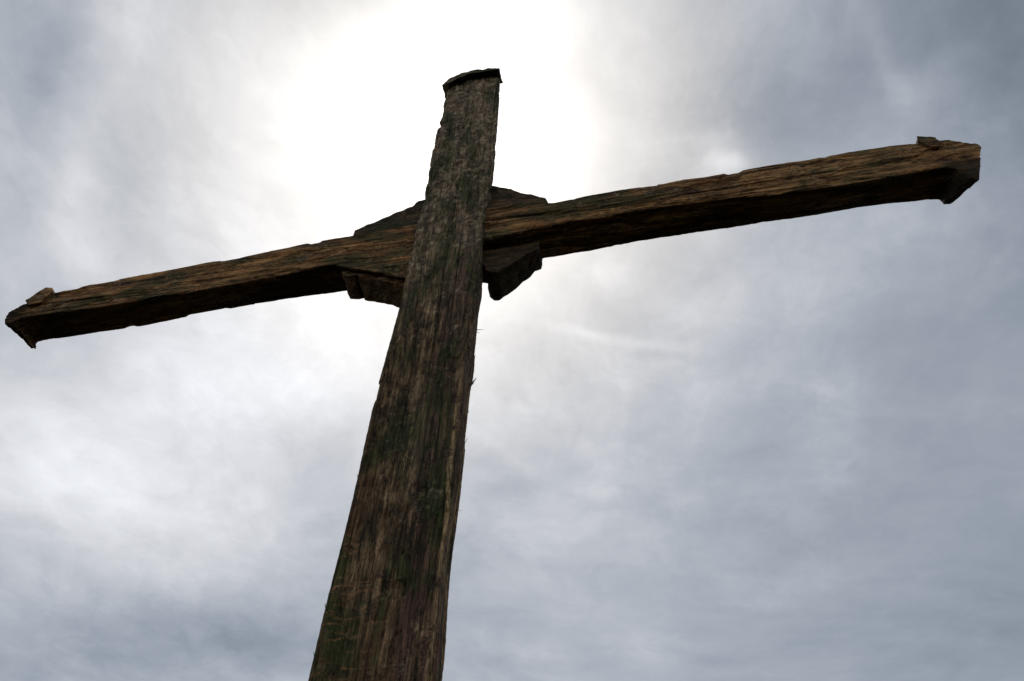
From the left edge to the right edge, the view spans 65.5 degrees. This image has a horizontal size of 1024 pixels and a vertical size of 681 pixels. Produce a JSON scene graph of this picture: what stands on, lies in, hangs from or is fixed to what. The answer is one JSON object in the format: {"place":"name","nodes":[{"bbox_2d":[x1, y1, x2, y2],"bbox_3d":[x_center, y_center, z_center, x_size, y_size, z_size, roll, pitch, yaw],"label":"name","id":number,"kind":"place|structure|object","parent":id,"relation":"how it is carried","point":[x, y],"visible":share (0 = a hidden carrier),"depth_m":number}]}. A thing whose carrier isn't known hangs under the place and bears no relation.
{"place":"outdoors","nodes":[
{"label":"outdoors","id":0,"kind":"place"},
{"bbox_2d":[0,0,1023,680],"label":"sky","id":1,"kind":"structure","parent":0,"point":[785,449]},
{"bbox_3d":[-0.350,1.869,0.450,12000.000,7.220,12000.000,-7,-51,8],"label":"ground","id":2,"kind":"structure","parent":0,"visible":0},
{"bbox_2d":[5,68,980,680],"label":"wooden cross","id":3,"kind":"object","parent":2,"relation":"on","point":[447,248],"visible":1,"depth_m":3.08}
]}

